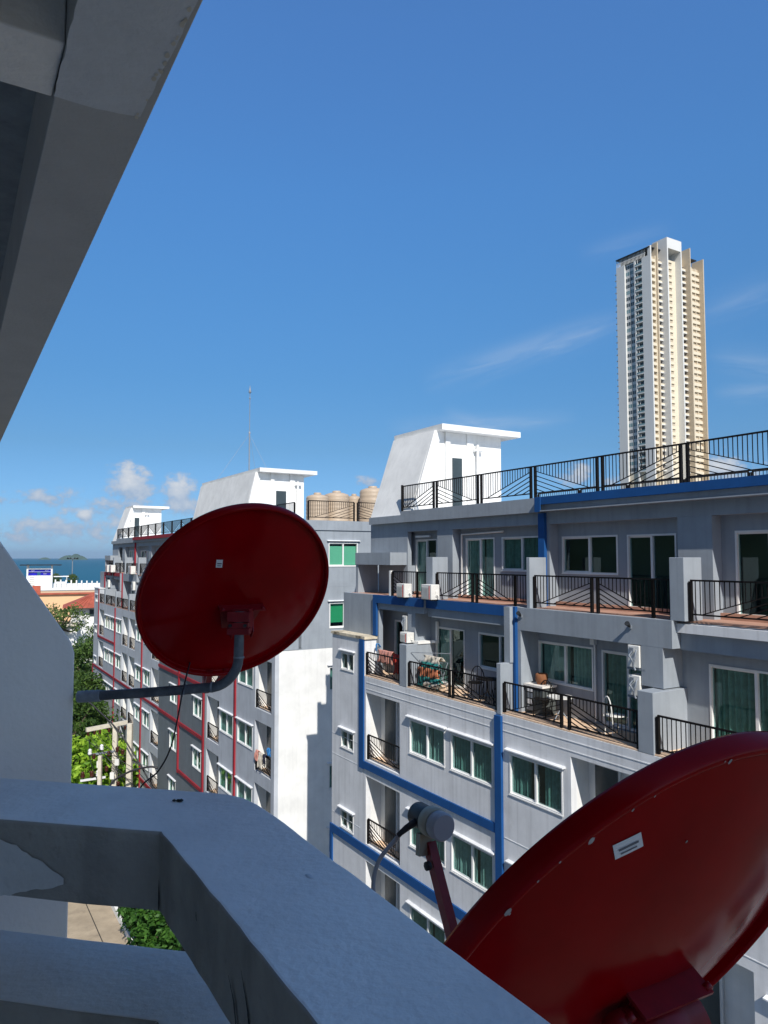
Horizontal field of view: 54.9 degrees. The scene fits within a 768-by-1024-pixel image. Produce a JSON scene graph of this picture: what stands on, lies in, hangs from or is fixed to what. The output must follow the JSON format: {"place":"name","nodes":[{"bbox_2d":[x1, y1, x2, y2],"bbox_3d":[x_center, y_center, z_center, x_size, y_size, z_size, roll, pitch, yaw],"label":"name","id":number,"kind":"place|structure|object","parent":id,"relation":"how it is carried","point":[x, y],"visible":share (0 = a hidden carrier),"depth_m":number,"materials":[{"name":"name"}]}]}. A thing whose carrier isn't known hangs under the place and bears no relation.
{"place":"outdoors","nodes":[
{"label":"outdoors","id":0,"kind":"place"},
{"bbox_2d":[20,564,68,587],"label":"rooftop pavilion","id":1,"kind":"structure","parent":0,"point":[44,579],"depth_m":147.29,"materials":[{"name":"concrete"}]},
{"bbox_2d":[13,558,104,586],"bbox_3d":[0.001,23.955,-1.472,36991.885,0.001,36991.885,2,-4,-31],"label":"sea","id":2,"kind":"structure","parent":0,"point":[89,570],"depth_m":1768.45,"materials":[{"name":"liquid"}]},
{"bbox_2d":[41,579,99,590],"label":"terrace building","id":3,"kind":"structure","parent":0,"point":[76,586],"depth_m":145.63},
{"bbox_2d":[58,554,87,559],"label":"island","id":4,"kind":"structure","parent":0,"point":[79,557],"depth_m":7453.29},
{"bbox_2d":[62,593,94,662],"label":"house","id":5,"kind":"structure","parent":0,"point":[86,602],"depth_m":95.49,"materials":[{"name":"white concrete"}]},
{"bbox_2d":[67,902,128,944],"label":"driveway","id":6,"kind":"structure","parent":0,"point":[80,924],"depth_m":40.38,"materials":[{"name":"concrete"}]},
{"bbox_2d":[80,744,105,784],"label":"utility pole","id":7,"kind":"object","parent":6,"relation":"on","point":[99,776],"visible":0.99,"depth_m":44.60,"materials":[{"name":"concrete"}]},
{"bbox_2d":[109,766,157,785],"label":"cable","id":8,"kind":"object","parent":7,"relation":"attached to","point":[121,775],"visible":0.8,"depth_m":44.09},
{"bbox_2d":[86,904,102,941],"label":"joint line","id":9,"kind":"object","parent":6,"relation":"on","point":[94,923],"depth_m":40.43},
{"bbox_2d":[0,0,202,937],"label":"apartment building","id":10,"kind":"structure","parent":0,"point":[82,82],"depth_m":2.51,"materials":[{"name":"paint"}]},
{"bbox_2d":[76,503,328,787],"bbox_3d":[-0.610,0.599,2.804,0.760,1.234,0.727,-1,-4,18],"label":"satellite dish","id":11,"kind":"object","parent":10,"relation":"attached to","point":[226,595],"visible":0.98,"depth_m":2.65,"materials":[{"name":"metal"}]},
{"bbox_2d":[0,778,549,1023],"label":"balcony balustrade","id":12,"kind":"object","parent":10,"relation":"on","point":[270,918],"visible":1,"depth_m":1.53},
{"bbox_2d":[371,731,767,1023],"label":"satellite dish","id":13,"kind":"object","parent":12,"relation":"attached to","point":[640,896],"visible":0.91,"depth_m":1.32,"materials":[{"name":"metal"}]},
{"bbox_2d":[0,0,767,558],"label":"sky","id":14,"kind":"structure","parent":0,"point":[378,221],"materials":[{"name":"blue"}]},
{"bbox_2d":[615,237,709,488],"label":"tower block","id":15,"kind":"structure","parent":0,"point":[661,355],"depth_m":346.46,"materials":[{"name":"beige concrete"}]},
{"label":"ground","id":16,"kind":"structure","parent":0,"visible":0},
{"bbox_2d":[53,570,61,582],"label":"tree","id":17,"kind":"object","parent":16,"relation":"on","point":[57,578],"visible":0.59,"depth_m":248.51,"materials":[{"name":"green plant"}]},
{"bbox_2d":[32,586,94,620],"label":"villa","id":18,"kind":"object","parent":16,"relation":"on","point":[60,598],"visible":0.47,"depth_m":109.47,"materials":[{"name":"paint"}]},
{"bbox_2d":[46,602,90,632],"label":"tree","id":19,"kind":"object","parent":16,"relation":"on","point":[61,622],"visible":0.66,"depth_m":91.28,"materials":[{"name":"green plant"}]},
{"bbox_2d":[64,621,79,645],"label":"shed","id":20,"kind":"structure","parent":16,"relation":"on","point":[72,636],"depth_m":92.53,"materials":[{"name":"concrete"}]},
{"bbox_2d":[66,573,78,582],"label":"tree","id":21,"kind":"object","parent":16,"relation":"on","point":[71,576],"visible":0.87,"depth_m":248.75,"materials":[{"name":"green plant"}]},
{"bbox_2d":[73,680,88,734],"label":"tree","id":22,"kind":"object","parent":16,"relation":"on","point":[77,684],"depth_m":55.81,"materials":[{"name":"green plant"}]},
{"bbox_2d":[72,636,92,674],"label":"tree","id":23,"kind":"object","parent":16,"relation":"on","point":[83,650],"visible":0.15,"depth_m":69.76,"materials":[{"name":"green plant"}]},
{"bbox_2d":[79,623,93,661],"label":"tree","id":24,"kind":"object","parent":16,"relation":"on","point":[90,630],"visible":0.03,"depth_m":78.67,"materials":[{"name":"green plant"}]},
{"bbox_2d":[73,704,101,720],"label":"tree","id":25,"kind":"object","parent":16,"relation":"on","point":[75,715],"visible":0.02,"depth_m":54.83,"materials":[{"name":"green plant"}]},
{"bbox_2d":[73,669,106,724],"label":"tree","id":26,"kind":"object","parent":16,"relation":"on","point":[86,680],"visible":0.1,"depth_m":60.06,"materials":[{"name":"green plant"}]},
{"bbox_2d":[72,689,122,772],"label":"tree","id":27,"kind":"object","parent":16,"relation":"on","point":[82,725],"visible":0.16,"depth_m":52.29,"materials":[{"name":"green plant"}]},
{"bbox_2d":[73,727,124,783],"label":"tree","id":28,"kind":"object","parent":16,"relation":"on","point":[111,732],"visible":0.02,"depth_m":54.13,"materials":[{"name":"green plant"}]},
{"bbox_2d":[71,728,138,786],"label":"tree","id":29,"kind":"object","parent":16,"relation":"on","point":[81,746],"visible":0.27,"depth_m":48.93,"materials":[{"name":"green plant"}]},
{"bbox_2d":[86,720,127,785],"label":"utility pole","id":30,"kind":"object","parent":16,"relation":"on","point":[114,772],"visible":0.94,"depth_m":45.25,"materials":[{"name":"concrete"}]},
{"bbox_2d":[96,734,150,786],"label":"cable","id":31,"kind":"object","parent":30,"relation":"attached to","point":[122,761],"visible":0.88,"depth_m":44.84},
{"bbox_2d":[111,906,134,945],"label":"wall","id":32,"kind":"structure","parent":16,"relation":"on","point":[126,932],"depth_m":40.27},
{"bbox_2d":[126,723,132,786],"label":"utility pole","id":33,"kind":"object","parent":16,"relation":"on","point":[129,757],"visible":0.36,"depth_m":45.30,"materials":[{"name":"concrete"}]},
{"bbox_2d":[115,907,165,932],"bbox_3d":[-11.906,21.802,38.484,3.480,5.408,3.410,-2,-4,29],"label":"shrub","id":34,"kind":"object","parent":16,"relation":"on","point":[125,913],"visible":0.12,"depth_m":37.77,"materials":[{"name":"green plant"}]},
{"bbox_2d":[126,908,181,950],"bbox_3d":[-10.768,21.430,36.343,3.865,6.129,3.944,-2,-4,28],"label":"shrub","id":35,"kind":"object","parent":16,"relation":"on","point":[160,931],"visible":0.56,"depth_m":35.15,"materials":[{"name":"green plant"}]},
{"bbox_2d":[92,467,378,856],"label":"apartment building","id":36,"kind":"structure","parent":16,"relation":"on","point":[279,705],"depth_m":35.67,"materials":[{"name":"grey paint"}]},
{"bbox_2d":[104,647,108,662],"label":"window","id":37,"kind":"structure","parent":36,"relation":"in","point":[106,650],"depth_m":60.17,"materials":[{"name":"white glass"}]},
{"bbox_2d":[104,614,109,628],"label":"window","id":38,"kind":"structure","parent":36,"relation":"in","point":[106,626],"depth_m":60.45,"materials":[{"name":"white glass"}]},
{"bbox_2d":[108,649,112,665],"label":"window","id":39,"kind":"structure","parent":36,"relation":"in","point":[110,651],"depth_m":58.88,"materials":[{"name":"white glass"}]},
{"bbox_2d":[109,565,114,572],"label":"air conditioner","id":40,"kind":"object","parent":36,"relation":"attached to","point":[111,568],"visible":1,"depth_m":60.85,"materials":[{"name":"white plastic"}]},
{"bbox_2d":[110,616,113,630],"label":"window","id":41,"kind":"structure","parent":36,"relation":"in","point":[111,624],"depth_m":58.85,"materials":[{"name":"white glass"}]},
{"bbox_2d":[115,652,120,669],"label":"window","id":42,"kind":"structure","parent":36,"relation":"in","point":[117,657],"depth_m":56.45,"materials":[{"name":"white glass"}]},
{"bbox_2d":[116,618,121,633],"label":"window","id":43,"kind":"structure","parent":36,"relation":"in","point":[118,622],"depth_m":56.97,"materials":[{"name":"white glass"}]},
{"bbox_2d":[88,702,152,788],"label":"cable","id":44,"kind":"object","parent":36,"relation":"attached to","point":[114,726],"visible":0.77,"depth_m":44.87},
{"bbox_2d":[128,566,135,574],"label":"air conditioner","id":45,"kind":"object","parent":36,"relation":"attached to","point":[131,570],"visible":1,"depth_m":54.61,"materials":[{"name":"white plastic"}]},
{"bbox_2d":[133,741,138,760],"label":"window","id":46,"kind":"structure","parent":36,"relation":"in","point":[137,746],"depth_m":50.46,"materials":[{"name":"white glass"}]},
{"bbox_2d":[133,702,139,721],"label":"window","id":47,"kind":"structure","parent":36,"relation":"in","point":[137,709],"depth_m":50.63,"materials":[{"name":"white glass"}]},
{"bbox_2d":[134,663,140,681],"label":"window","id":48,"kind":"structure","parent":36,"relation":"in","point":[137,670],"depth_m":51.03,"materials":[{"name":"white glass"}]},
{"bbox_2d":[135,624,140,641],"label":"window","id":49,"kind":"structure","parent":36,"relation":"in","point":[138,638],"depth_m":51.46,"materials":[{"name":"white glass"}]},
{"bbox_2d":[141,707,148,729],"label":"window","id":50,"kind":"structure","parent":36,"relation":"in","point":[145,723],"depth_m":48.61,"materials":[{"name":"white glass"}]},
{"bbox_2d":[141,748,148,770],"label":"window","id":51,"kind":"structure","parent":36,"relation":"in","point":[145,754],"depth_m":48.71,"materials":[{"name":"white glass"}]},
{"bbox_2d":[142,667,149,686],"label":"window","id":52,"kind":"structure","parent":36,"relation":"in","point":[146,674],"depth_m":48.98,"materials":[{"name":"white glass"}]},
{"bbox_2d":[167,774,175,789],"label":"window","id":53,"kind":"structure","parent":36,"relation":"in","point":[172,779],"depth_m":43.06,"materials":[{"name":"white glass"}]},
{"bbox_2d":[168,682,176,704],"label":"window","id":54,"kind":"structure","parent":36,"relation":"in","point":[172,698],"depth_m":43.16,"materials":[{"name":"white glass"}]},
{"bbox_2d":[168,728,176,752],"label":"window","id":55,"kind":"structure","parent":36,"relation":"in","point":[170,730],"depth_m":43.12,"materials":[{"name":"white glass"}]},
{"bbox_2d":[191,744,200,772],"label":"window","id":56,"kind":"structure","parent":36,"relation":"in","point":[197,751],"depth_m":39.27,"materials":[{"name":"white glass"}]},
{"bbox_2d":[191,694,201,719],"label":"window","id":57,"kind":"structure","parent":36,"relation":"in","point":[195,706],"depth_m":39.30,"materials":[{"name":"white glass"}]},
{"bbox_2d":[216,762,232,794],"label":"window","id":58,"kind":"structure","parent":36,"relation":"in","point":[222,783],"depth_m":35.57,"materials":[{"name":"white glass"}]},
{"bbox_2d":[217,707,232,738],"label":"window","id":59,"kind":"structure","parent":36,"relation":"in","point":[225,721],"depth_m":35.42,"materials":[{"name":"white glass"}]},
{"bbox_2d":[218,387,254,477],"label":"roof antenna","id":60,"kind":"object","parent":36,"relation":"on","point":[248,435],"visible":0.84,"depth_m":45.07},
{"bbox_2d":[234,775,252,801],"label":"window","id":61,"kind":"structure","parent":36,"relation":"in","point":[245,789],"depth_m":33.20,"materials":[{"name":"white glass"}]},
{"bbox_2d":[235,716,252,749],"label":"window","id":62,"kind":"structure","parent":36,"relation":"in","point":[242,724],"depth_m":33.54,"materials":[{"name":"white glass"}]},
{"bbox_2d":[237,668,252,688],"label":"window","id":63,"kind":"structure","parent":36,"relation":"in","point":[247,675],"depth_m":33.42,"materials":[{"name":"white glass"}]},
{"bbox_2d":[254,748,270,769],"bbox_3d":[-5.103,10.445,31.422,0.331,0.998,1.525,3,-4,-36],"label":"laundry","id":64,"kind":"object","parent":36,"relation":"hanging from","point":[258,754],"visible":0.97,"depth_m":31.45,"materials":[{"name":"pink fabric"}]},
{"bbox_2d":[306,493,328,520],"bbox_3d":[-3.053,-0.107,33.897,1.040,1.550,1.040,2,-4,-31],"label":"water tank","id":65,"kind":"object","parent":36,"relation":"on","point":[323,503],"visible":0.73,"depth_m":33.47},
{"bbox_2d":[326,826,329,854],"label":"window","id":66,"kind":"structure","parent":36,"relation":"in","point":[328,827],"depth_m":31.42,"materials":[{"name":"white glass"}]},
{"bbox_2d":[327,762,331,790],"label":"window","id":67,"kind":"structure","parent":36,"relation":"in","point":[330,766],"depth_m":31.67,"materials":[{"name":"white glass"}]},
{"bbox_2d":[327,664,331,691],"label":"window","id":68,"kind":"structure","parent":36,"relation":"in","point":[330,668],"depth_m":31.92,"materials":[{"name":"white glass"}]},
{"bbox_2d":[328,600,343,628],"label":"window","id":69,"kind":"structure","parent":36,"relation":"in","point":[328,600],"depth_m":32.17,"materials":[{"name":"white glass"}]},
{"bbox_2d":[325,491,348,520],"bbox_3d":[-2.234,-0.133,34.864,1.200,1.720,1.200,2,-4,-31],"label":"water tank","id":70,"kind":"object","parent":36,"relation":"on","point":[336,496],"visible":0.59,"depth_m":34.34,"materials":[{"name":"plastic"}]},
{"bbox_2d":[327,540,359,566],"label":"window","id":71,"kind":"structure","parent":36,"relation":"in","point":[342,565],"depth_m":32.51,"materials":[{"name":"white glass"}]},
{"bbox_2d":[349,494,359,520],"bbox_3d":[-1.448,-0.047,35.687,0.720,1.650,0.720,2,-4,-31],"label":"water tank","id":72,"kind":"object","parent":36,"relation":"on","point":[355,498],"visible":0.48,"depth_m":35.38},
{"bbox_2d":[360,486,378,521],"bbox_3d":[-0.536,-0.242,34.964,1.240,1.950,1.240,2,-4,-31],"label":"water tank","id":73,"kind":"object","parent":36,"relation":"on","point":[369,494],"visible":0.5,"depth_m":34.43,"materials":[{"name":"plastic"}]},
{"bbox_2d":[329,423,767,1023],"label":"apartment building","id":74,"kind":"structure","parent":16,"relation":"on","point":[675,575],"depth_m":18.68,"materials":[{"name":"grey paint"}]},
{"bbox_2d":[337,648,354,672],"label":"window","id":75,"kind":"structure","parent":74,"relation":"in","point":[349,658],"depth_m":25.30,"materials":[{"name":"white glass"}]},
{"bbox_2d":[337,725,354,752],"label":"window","id":76,"kind":"structure","parent":74,"relation":"in","point":[345,743],"depth_m":25.15,"materials":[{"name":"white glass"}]},
{"bbox_2d":[337,804,354,834],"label":"window","id":77,"kind":"structure","parent":74,"relation":"in","point":[348,826],"depth_m":24.98,"materials":[{"name":"white glass"}]},
{"bbox_2d":[377,649,399,674],"bbox_3d":[0.286,4.735,23.461,0.365,0.796,1.491,3,-4,-38],"label":"laundry","id":78,"kind":"object","parent":74,"relation":"hanging from","point":[386,652],"visible":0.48,"depth_m":23.47,"materials":[{"name":"pink fabric"}]},
{"bbox_2d":[395,620,401,654],"bbox_3d":[0.759,4.421,24.102,0.102,1.730,1.400,2,-4,-31],"label":"sliding door","id":79,"kind":"structure","parent":74,"relation":"in","point":[396,621],"depth_m":24.67,"materials":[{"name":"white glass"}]},
{"bbox_2d":[397,583,411,598],"bbox_3d":[0.649,2.448,22.942,0.292,0.450,0.574,2,-4,-31],"label":"air conditioner","id":80,"kind":"object","parent":74,"relation":"on","point":[404,590],"visible":1,"depth_m":22.82,"materials":[{"name":"white metal"}]},
{"bbox_2d":[401,615,407,631],"bbox_3d":[0.760,3.506,23.169,0.441,0.518,0.430,2,-4,-31],"label":"air conditioner","id":81,"kind":"object","parent":74,"relation":"attached to","point":[404,622],"visible":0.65,"depth_m":23.08,"materials":[{"name":"white metal"}]},
{"bbox_2d":[400,631,414,643],"bbox_3d":[0.728,3.838,22.553,0.272,0.340,0.513,2,-4,-31],"label":"air conditioner","id":82,"kind":"object","parent":74,"relation":"on","point":[406,637],"visible":1,"depth_m":22.46,"materials":[{"name":"white plastic"}]},
{"bbox_2d":[405,806,445,867],"bbox_3d":[1.255,9.184,20.976,0.299,1.122,1.970,2,-4,-31],"label":"window","id":83,"kind":"structure","parent":74,"relation":"in","point":[441,845],"depth_m":20.80,"materials":[{"name":"white glass"}]},
{"bbox_2d":[405,900,445,943],"bbox_3d":[1.254,11.849,20.812,0.299,1.122,1.970,2,-4,-31],"label":"window","id":84,"kind":"structure","parent":74,"relation":"in","point":[423,919],"depth_m":20.86,"materials":[{"name":"white glass"}]},
{"bbox_2d":[405,714,446,767],"bbox_3d":[1.253,6.519,21.139,0.297,1.122,1.970,2,-4,-31],"label":"window","id":85,"kind":"structure","parent":74,"relation":"in","point":[422,746],"depth_m":21.13,"materials":[{"name":"white glass"}]},
{"bbox_2d":[416,539,436,590],"bbox_3d":[1.475,1.801,24.432,0.208,1.800,1.230,2,-4,-31],"label":"sliding door","id":86,"kind":"structure","parent":74,"relation":"in","point":[424,543],"depth_m":24.81,"materials":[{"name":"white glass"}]},
{"bbox_2d":[421,584,439,600],"bbox_3d":[1.387,2.362,21.708,0.312,0.470,0.634,2,-4,-31],"label":"air conditioner","id":87,"kind":"object","parent":74,"relation":"attached to","point":[430,592],"visible":1,"depth_m":21.58,"materials":[{"name":"white metal"}]},
{"bbox_2d":[411,652,450,689],"bbox_3d":[1.438,4.675,21.837,0.636,1.035,1.289,3,-4,-36],"label":"drying rack","id":88,"kind":"object","parent":74,"relation":"on","point":[435,663],"visible":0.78,"depth_m":21.67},
{"bbox_2d":[417,655,445,689],"bbox_3d":[1.379,4.688,21.650,0.484,0.923,1.204,2,-4,-31],"label":"laundry","id":89,"kind":"object","parent":88,"relation":"hanging from","point":[433,670],"visible":0.73,"depth_m":21.46,"materials":[{"name":"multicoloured fabric"}]},
{"bbox_2d":[436,626,464,688],"bbox_3d":[2.045,4.312,22.084,0.211,1.700,1.450,2,-4,-31],"label":"sliding door","id":90,"kind":"structure","parent":74,"relation":"in","point":[446,633],"depth_m":22.36,"materials":[{"name":"white glass"}]},
{"bbox_2d":[446,728,493,787],"bbox_3d":[2.317,6.412,19.392,0.299,1.122,1.970,2,-4,-31],"label":"window","id":91,"kind":"structure","parent":74,"relation":"in","point":[474,759],"depth_m":19.39,"materials":[{"name":"green glass"}]},
{"bbox_2d":[450,831,494,891],"bbox_3d":[2.317,9.077,19.228,0.299,1.122,1.970,2,-4,-31],"label":"window","id":92,"kind":"structure","parent":74,"relation":"in","point":[464,851],"depth_m":19.25,"materials":[{"name":"white glass"}]},
{"bbox_2d":[466,666,484,698],"bbox_3d":[2.507,4.667,20.286,0.440,0.853,0.440,-2,-4,24],"label":"chair","id":93,"kind":"object","parent":74,"relation":"on","point":[474,682],"visible":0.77,"depth_m":20.35,"materials":[{"name":"black metal"}]},
{"bbox_2d":[466,537,494,596],"bbox_3d":[2.935,1.664,22.031,0.208,1.780,1.360,2,-4,-31],"label":"sliding door","id":94,"kind":"structure","parent":74,"relation":"in","point":[477,545],"depth_m":22.02,"materials":[{"name":"green glass"}]},
{"bbox_2d":[477,677,496,701],"bbox_3d":[2.758,4.752,19.731,0.560,0.627,0.560,2,-4,-31],"label":"table","id":95,"kind":"object","parent":74,"relation":"on","point":[478,678],"visible":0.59,"depth_m":19.72,"materials":[{"name":"black metal"}]},
{"bbox_2d":[478,632,503,671],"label":"window","id":96,"kind":"structure","parent":74,"relation":"in","point":[480,634],"depth_m":20.53,"materials":[{"name":"white glass"}]},
{"bbox_2d":[501,536,537,571],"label":"window","id":97,"kind":"structure","parent":74,"relation":"in","point":[518,549],"depth_m":20.72,"materials":[{"name":"green glass"}]},
{"bbox_2d":[504,747,565,816],"bbox_3d":[3.573,6.285,17.320,0.298,1.122,1.980,2,-4,-31],"label":"window","id":98,"kind":"structure","parent":74,"relation":"in","point":[520,781],"depth_m":17.31,"materials":[{"name":"green glass"}]},
{"bbox_2d":[524,682,556,715],"bbox_3d":[3.870,4.616,18.305,0.480,0.710,0.660,2,-4,-31],"label":"table","id":99,"kind":"object","parent":74,"relation":"on","point":[532,693],"visible":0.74,"depth_m":18.12,"materials":[{"name":"plastic"}]},
{"bbox_2d":[535,673,547,684],"bbox_3d":[3.902,4.129,18.320,0.315,0.260,0.320,2,-4,-31],"label":"flower pot","id":100,"kind":"object","parent":99,"relation":"on","point":[540,678],"visible":0.96,"depth_m":18.20,"materials":[{"name":"orange ceramic"}]},
{"bbox_2d":[531,680,553,716],"bbox_3d":[3.846,4.523,17.945,0.440,0.853,0.440,-3,-5,42],"label":"chair","id":101,"kind":"object","parent":74,"relation":"on","point":[544,698],"visible":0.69,"depth_m":17.93,"materials":[{"name":"black metal"}]},
{"bbox_2d":[547,694,571,722],"bbox_3d":[4.123,4.612,17.288,0.600,0.607,0.600,2,-4,-31],"label":"table","id":102,"kind":"object","parent":74,"relation":"on","point":[557,697],"visible":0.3,"depth_m":17.22,"materials":[{"name":"white plastic"}]},
{"bbox_2d":[538,640,593,691],"bbox_3d":[4.482,3.721,18.075,0.224,1.012,1.860,2,-4,-31],"label":"window","id":103,"kind":"structure","parent":74,"relation":"in","point":[557,656],"depth_m":18.05,"materials":[{"name":"green glass"}]},
{"bbox_2d":[562,535,617,574],"bbox_3d":[5.108,1.068,18.355,0.115,0.962,1.850,2,-4,-31],"label":"window","id":104,"kind":"structure","parent":74,"relation":"in","point":[590,572],"depth_m":18.37,"materials":[{"name":"white glass"}]},
{"bbox_2d":[602,696,627,736],"bbox_3d":[5.011,4.405,16.024,0.440,0.853,0.440,1,-4,-12],"label":"chair","id":105,"kind":"object","parent":74,"relation":"on","point":[615,715],"visible":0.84,"depth_m":15.95,"materials":[{"name":"white plastic"}]},
{"bbox_2d":[601,650,654,731],"bbox_3d":[5.478,3.975,16.427,0.212,1.680,1.460,2,-4,-31],"label":"sliding door","id":106,"kind":"structure","parent":74,"relation":"in","point":[618,672],"depth_m":16.75,"materials":[{"name":"green glass"}]},
{"bbox_2d":[627,644,644,670],"bbox_3d":[5.346,3.058,15.531,0.442,0.520,0.470,2,-4,-31],"label":"air conditioner","id":107,"kind":"object","parent":74,"relation":"attached to","point":[634,657],"visible":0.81,"depth_m":15.44,"materials":[{"name":"white metal"}]},
{"bbox_2d":[628,673,650,698],"bbox_3d":[5.347,3.657,15.495,0.441,0.480,0.470,2,-4,-31],"label":"air conditioner","id":108,"kind":"object","parent":74,"relation":"attached to","point":[635,683],"visible":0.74,"depth_m":15.44,"materials":[{"name":"white metal"}]},
{"bbox_2d":[627,533,676,607],"bbox_3d":[6.083,1.364,16.738,0.102,1.730,1.350,2,-4,-31],"label":"sliding door","id":109,"kind":"structure","parent":74,"relation":"in","point":[652,536],"depth_m":16.95,"materials":[{"name":"white glass"}]},
{"bbox_2d":[709,664,767,738],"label":"sliding door","id":110,"kind":"structure","parent":74,"relation":"in","point":[742,694],"depth_m":14.28,"materials":[{"name":"green glass"}]},
{"bbox_2d":[735,530,767,615],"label":"sliding door","id":111,"kind":"structure","parent":74,"relation":"in","point":[737,533],"depth_m":14.93,"materials":[{"name":"white glass"}]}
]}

